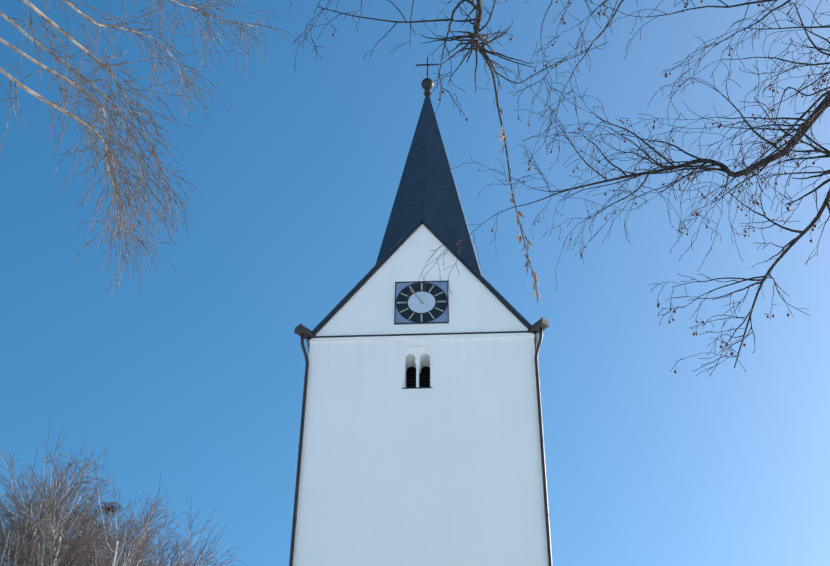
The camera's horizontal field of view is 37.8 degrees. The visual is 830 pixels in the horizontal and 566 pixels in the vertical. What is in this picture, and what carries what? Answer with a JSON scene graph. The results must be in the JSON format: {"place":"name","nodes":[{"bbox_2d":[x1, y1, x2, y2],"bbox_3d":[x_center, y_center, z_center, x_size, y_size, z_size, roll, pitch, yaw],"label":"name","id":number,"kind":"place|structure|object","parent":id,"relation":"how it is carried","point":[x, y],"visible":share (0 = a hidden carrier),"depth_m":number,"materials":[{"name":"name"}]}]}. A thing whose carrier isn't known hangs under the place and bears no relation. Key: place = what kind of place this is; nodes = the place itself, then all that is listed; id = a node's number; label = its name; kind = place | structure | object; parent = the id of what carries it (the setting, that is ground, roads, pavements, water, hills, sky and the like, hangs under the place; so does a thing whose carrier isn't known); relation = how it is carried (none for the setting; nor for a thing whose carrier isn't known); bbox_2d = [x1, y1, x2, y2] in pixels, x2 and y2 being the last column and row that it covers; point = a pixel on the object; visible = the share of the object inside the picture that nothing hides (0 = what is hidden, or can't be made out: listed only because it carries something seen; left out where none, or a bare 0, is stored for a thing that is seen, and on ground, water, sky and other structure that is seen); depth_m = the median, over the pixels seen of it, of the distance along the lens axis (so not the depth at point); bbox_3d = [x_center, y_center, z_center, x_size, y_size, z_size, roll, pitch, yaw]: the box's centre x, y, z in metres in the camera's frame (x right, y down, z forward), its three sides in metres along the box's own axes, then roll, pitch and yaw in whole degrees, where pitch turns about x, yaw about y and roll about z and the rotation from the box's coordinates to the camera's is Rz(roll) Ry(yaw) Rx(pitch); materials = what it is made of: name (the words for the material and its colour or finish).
{"place":"outdoors","nodes":[
{"label":"outdoors","id":0,"kind":"place"},
{"bbox_2d":[0,0,829,565],"label":"sky","id":1,"kind":"structure","parent":0,"point":[195,380],"materials":[{"name":"blue"}]},
{"bbox_2d":[289,57,551,565],"bbox_3d":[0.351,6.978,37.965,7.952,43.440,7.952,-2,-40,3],"label":"church tower","id":2,"kind":"structure","parent":0,"point":[421,441],"depth_m":36.05,"materials":[{"name":"white paint"}]},
{"label":"ground","id":3,"kind":"structure","parent":0,"visible":0},
{"bbox_2d":[0,427,246,565],"bbox_3d":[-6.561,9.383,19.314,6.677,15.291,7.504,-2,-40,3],"label":"birch tree","id":4,"kind":"object","parent":3,"relation":"on","point":[50,552],"visible":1,"depth_m":21.79,"materials":[{"name":"brown plant"}]},
{"bbox_2d":[0,0,295,298],"bbox_3d":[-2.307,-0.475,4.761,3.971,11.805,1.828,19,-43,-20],"label":"birch tree","id":5,"kind":"object","parent":3,"relation":"on","point":[109,153],"visible":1,"depth_m":5.78,"materials":[{"name":"brown plant"}]},
{"bbox_2d":[288,0,829,376],"bbox_3d":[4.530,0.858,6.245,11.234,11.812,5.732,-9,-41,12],"label":"tree","id":6,"kind":"object","parent":3,"relation":"on","point":[802,129],"visible":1,"depth_m":9.55,"materials":[{"name":"brown plant"}]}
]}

